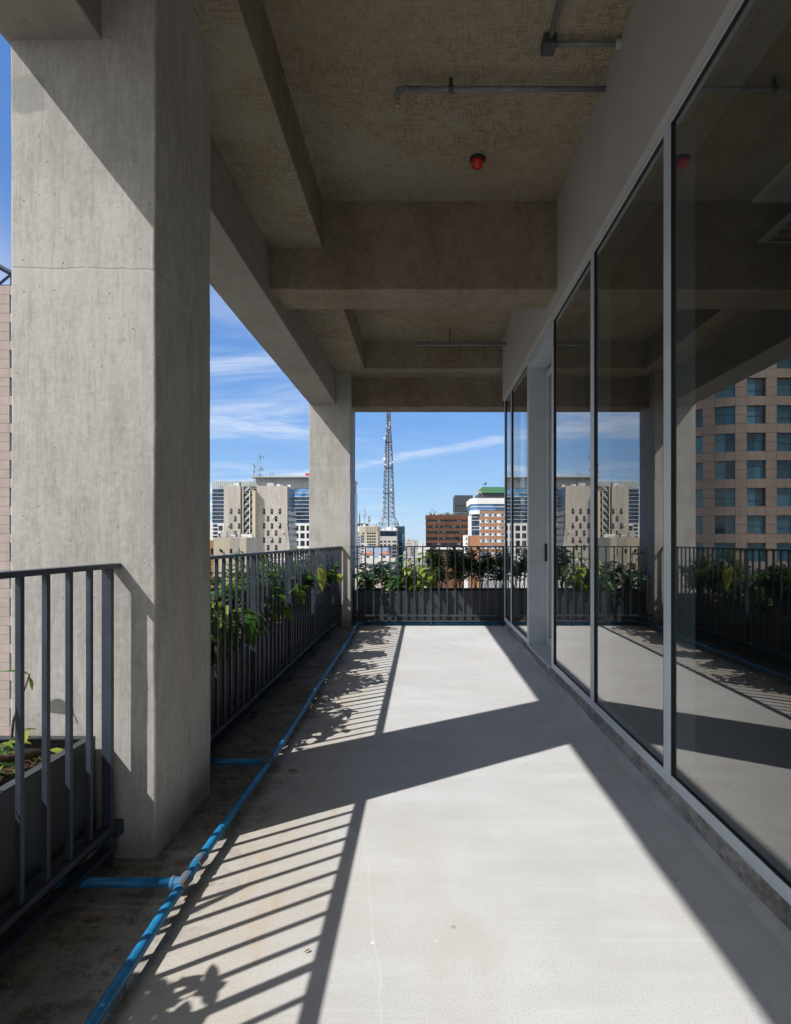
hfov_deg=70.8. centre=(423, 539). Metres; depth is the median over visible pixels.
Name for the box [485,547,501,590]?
leafy shrub
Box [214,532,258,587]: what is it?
rooftop block
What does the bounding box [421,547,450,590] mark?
leafy shrub
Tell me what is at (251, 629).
poking branch
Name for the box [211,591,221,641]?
leafy shrub
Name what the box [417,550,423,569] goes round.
distant building
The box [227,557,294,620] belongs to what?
leafy shrub
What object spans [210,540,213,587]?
rooftop block
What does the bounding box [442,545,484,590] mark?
leafy shrub
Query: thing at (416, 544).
distant building
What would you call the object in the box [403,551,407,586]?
distant building
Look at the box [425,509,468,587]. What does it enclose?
apartment building
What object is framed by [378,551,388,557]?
gabled house
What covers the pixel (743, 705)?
room floor
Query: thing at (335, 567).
leafy shrub
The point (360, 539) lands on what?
apartment building
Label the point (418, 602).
planter box
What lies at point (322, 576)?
poking branch
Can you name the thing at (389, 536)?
office building
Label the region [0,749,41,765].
branch log
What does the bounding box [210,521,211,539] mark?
distant building
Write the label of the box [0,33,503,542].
sky
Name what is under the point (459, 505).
dark block
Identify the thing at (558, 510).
glass wall
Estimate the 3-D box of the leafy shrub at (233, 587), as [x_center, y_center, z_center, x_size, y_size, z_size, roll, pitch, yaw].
[-1.402,0.445,4.129,0.550,0.714,0.568,0,0,35]
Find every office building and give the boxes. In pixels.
[212,472,357,568]
[358,515,379,547]
[380,527,398,573]
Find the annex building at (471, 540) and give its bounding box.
[463,535,479,587]
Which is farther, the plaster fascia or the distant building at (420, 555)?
the distant building at (420, 555)
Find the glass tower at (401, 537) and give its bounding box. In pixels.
[395,525,404,585]
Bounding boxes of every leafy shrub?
[211,551,280,642]
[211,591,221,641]
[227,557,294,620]
[269,563,318,619]
[293,548,336,605]
[334,562,340,577]
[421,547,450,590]
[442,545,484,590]
[460,547,501,590]
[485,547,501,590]
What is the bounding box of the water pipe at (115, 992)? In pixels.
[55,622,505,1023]
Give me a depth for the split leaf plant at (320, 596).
6.11 m
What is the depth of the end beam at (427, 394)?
7.88 m
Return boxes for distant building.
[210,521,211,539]
[269,558,304,569]
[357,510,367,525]
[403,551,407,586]
[407,538,409,556]
[407,557,416,573]
[410,538,414,556]
[414,539,417,556]
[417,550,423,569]
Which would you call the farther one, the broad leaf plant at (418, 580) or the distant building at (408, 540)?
the distant building at (408, 540)
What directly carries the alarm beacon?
attached to the ceiling at (350, 67)
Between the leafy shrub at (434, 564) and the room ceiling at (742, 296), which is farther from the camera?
the leafy shrub at (434, 564)
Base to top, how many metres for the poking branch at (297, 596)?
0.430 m
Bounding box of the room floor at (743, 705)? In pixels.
[611,623,790,824]
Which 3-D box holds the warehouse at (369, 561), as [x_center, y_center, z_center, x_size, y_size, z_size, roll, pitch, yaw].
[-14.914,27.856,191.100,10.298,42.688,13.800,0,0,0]
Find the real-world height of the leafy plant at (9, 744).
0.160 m
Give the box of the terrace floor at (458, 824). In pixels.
[0,622,790,1023]
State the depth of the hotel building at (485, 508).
262.00 m
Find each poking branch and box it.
[213,608,267,653]
[269,582,309,626]
[269,606,291,622]
[296,568,326,611]
[337,573,342,583]
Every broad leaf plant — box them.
[211,602,244,670]
[219,555,317,639]
[289,548,334,608]
[391,562,421,594]
[399,551,437,594]
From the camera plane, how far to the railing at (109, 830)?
1.80 m
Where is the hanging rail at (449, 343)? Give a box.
[414,329,506,345]
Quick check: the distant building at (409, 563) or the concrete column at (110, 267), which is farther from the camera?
the distant building at (409, 563)
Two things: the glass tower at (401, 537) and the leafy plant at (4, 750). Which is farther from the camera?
the glass tower at (401, 537)
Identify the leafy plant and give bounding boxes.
[0,728,62,784]
[0,746,14,816]
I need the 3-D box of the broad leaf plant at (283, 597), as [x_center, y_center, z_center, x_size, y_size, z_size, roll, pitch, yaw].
[-1.279,0.466,4.463,0.727,0.724,1.023,0,0,14]
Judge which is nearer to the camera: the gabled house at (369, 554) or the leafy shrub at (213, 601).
the leafy shrub at (213, 601)
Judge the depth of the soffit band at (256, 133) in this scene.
3.26 m
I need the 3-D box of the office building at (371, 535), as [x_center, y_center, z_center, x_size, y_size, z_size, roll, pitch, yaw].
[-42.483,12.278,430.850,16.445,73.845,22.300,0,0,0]
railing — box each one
[0,563,123,964]
[210,546,341,755]
[351,546,504,625]
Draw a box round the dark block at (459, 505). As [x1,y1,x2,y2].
[453,495,472,514]
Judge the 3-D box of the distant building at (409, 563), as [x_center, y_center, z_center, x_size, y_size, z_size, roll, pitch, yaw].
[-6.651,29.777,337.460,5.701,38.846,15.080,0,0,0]
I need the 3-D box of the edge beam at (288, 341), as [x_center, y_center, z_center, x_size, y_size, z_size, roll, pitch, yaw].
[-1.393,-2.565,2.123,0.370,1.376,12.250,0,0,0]
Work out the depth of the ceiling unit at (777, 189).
2.93 m
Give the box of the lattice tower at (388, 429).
[378,412,398,530]
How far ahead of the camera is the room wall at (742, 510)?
7.34 m
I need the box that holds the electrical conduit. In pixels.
[541,0,621,55]
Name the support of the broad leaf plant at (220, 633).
in the planter box at (227, 688)
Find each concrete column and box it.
[11,0,209,858]
[309,373,354,625]
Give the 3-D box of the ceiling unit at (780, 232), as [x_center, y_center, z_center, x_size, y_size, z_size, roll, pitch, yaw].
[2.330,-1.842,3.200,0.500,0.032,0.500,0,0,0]
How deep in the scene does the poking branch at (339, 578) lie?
7.37 m
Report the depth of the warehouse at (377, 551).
260.00 m
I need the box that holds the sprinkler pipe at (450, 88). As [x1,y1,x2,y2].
[394,77,605,107]
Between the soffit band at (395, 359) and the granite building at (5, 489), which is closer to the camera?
the soffit band at (395, 359)
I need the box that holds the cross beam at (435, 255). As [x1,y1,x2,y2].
[270,201,556,308]
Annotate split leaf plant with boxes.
[211,591,277,661]
[280,567,331,612]
[352,552,393,590]
[368,561,404,593]
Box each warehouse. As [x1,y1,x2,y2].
[363,558,395,570]
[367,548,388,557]
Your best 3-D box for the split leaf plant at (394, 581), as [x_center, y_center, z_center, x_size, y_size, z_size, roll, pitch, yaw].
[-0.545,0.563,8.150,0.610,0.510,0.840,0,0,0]
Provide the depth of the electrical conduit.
2.95 m
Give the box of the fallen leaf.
[82,914,99,918]
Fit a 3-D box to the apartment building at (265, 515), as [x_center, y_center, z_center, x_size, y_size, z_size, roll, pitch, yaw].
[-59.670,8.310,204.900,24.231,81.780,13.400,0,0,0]
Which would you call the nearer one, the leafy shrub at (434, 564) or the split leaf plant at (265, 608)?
the split leaf plant at (265, 608)
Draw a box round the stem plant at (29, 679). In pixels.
[0,670,32,753]
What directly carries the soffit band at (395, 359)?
attached to the ceiling at (350, 67)
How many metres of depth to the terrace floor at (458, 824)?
1.91 m
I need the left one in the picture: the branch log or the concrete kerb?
the branch log
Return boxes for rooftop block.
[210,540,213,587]
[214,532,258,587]
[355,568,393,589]
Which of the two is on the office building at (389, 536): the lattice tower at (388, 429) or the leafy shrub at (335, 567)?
the lattice tower at (388, 429)
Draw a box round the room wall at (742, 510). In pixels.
[611,399,790,622]
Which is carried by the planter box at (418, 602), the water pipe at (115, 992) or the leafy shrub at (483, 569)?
the leafy shrub at (483, 569)
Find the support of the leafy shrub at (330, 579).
on the planter box at (227, 688)
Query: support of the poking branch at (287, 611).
in the planter box at (227, 688)
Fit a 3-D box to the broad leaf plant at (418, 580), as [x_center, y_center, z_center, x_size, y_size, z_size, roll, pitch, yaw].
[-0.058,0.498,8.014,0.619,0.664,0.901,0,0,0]
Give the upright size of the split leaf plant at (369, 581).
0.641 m
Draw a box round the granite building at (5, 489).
[0,264,11,735]
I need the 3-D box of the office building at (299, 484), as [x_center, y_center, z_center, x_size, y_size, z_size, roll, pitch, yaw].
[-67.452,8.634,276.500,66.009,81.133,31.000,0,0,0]
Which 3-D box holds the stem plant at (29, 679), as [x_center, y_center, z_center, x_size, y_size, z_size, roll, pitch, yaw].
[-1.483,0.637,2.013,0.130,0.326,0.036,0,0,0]
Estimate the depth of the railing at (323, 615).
4.08 m
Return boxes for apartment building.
[224,456,296,610]
[358,532,362,567]
[361,543,368,567]
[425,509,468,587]
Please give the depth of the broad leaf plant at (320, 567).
6.27 m
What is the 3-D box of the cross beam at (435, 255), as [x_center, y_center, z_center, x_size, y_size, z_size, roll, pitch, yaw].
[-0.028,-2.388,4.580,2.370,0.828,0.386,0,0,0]
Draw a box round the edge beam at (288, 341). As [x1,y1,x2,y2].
[0,0,335,403]
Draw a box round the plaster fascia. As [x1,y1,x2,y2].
[503,0,790,400]
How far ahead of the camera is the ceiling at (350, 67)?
3.38 m
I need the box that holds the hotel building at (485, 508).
[466,483,503,587]
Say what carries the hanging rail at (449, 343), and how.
hanging from the ceiling at (350, 67)
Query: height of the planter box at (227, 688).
0.473 m
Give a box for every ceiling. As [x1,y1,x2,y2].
[263,0,635,340]
[611,18,790,398]
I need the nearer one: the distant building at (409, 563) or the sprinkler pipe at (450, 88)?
the sprinkler pipe at (450, 88)
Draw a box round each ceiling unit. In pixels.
[753,161,790,202]
[759,212,790,242]
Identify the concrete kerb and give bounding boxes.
[503,623,790,955]
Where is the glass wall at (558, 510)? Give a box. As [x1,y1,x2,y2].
[504,0,790,905]
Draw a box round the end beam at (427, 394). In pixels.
[352,377,503,411]
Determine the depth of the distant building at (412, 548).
610.00 m
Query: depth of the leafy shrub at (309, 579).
5.34 m
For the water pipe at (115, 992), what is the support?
on the terrace floor at (458, 824)
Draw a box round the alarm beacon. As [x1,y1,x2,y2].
[470,153,484,169]
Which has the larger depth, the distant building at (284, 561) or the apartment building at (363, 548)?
the apartment building at (363, 548)
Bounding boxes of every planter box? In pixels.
[0,736,94,937]
[211,607,318,729]
[354,588,501,622]
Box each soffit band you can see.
[187,0,366,376]
[364,341,502,376]
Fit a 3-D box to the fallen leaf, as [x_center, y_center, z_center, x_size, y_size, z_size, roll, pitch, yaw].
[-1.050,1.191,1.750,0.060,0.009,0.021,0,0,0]
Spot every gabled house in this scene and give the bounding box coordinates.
[362,551,375,567]
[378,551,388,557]
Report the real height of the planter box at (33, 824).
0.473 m
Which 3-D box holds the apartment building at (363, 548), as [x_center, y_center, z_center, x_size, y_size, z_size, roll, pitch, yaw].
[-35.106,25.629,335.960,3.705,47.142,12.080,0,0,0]
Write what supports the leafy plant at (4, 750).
in the planter box at (33, 824)
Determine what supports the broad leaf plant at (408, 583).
in the planter box at (418, 602)
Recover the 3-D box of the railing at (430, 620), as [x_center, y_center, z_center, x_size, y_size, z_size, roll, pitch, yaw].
[0.147,0.644,7.735,2.306,1.112,0.042,0,0,0]
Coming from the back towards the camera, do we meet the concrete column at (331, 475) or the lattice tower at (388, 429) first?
the lattice tower at (388, 429)

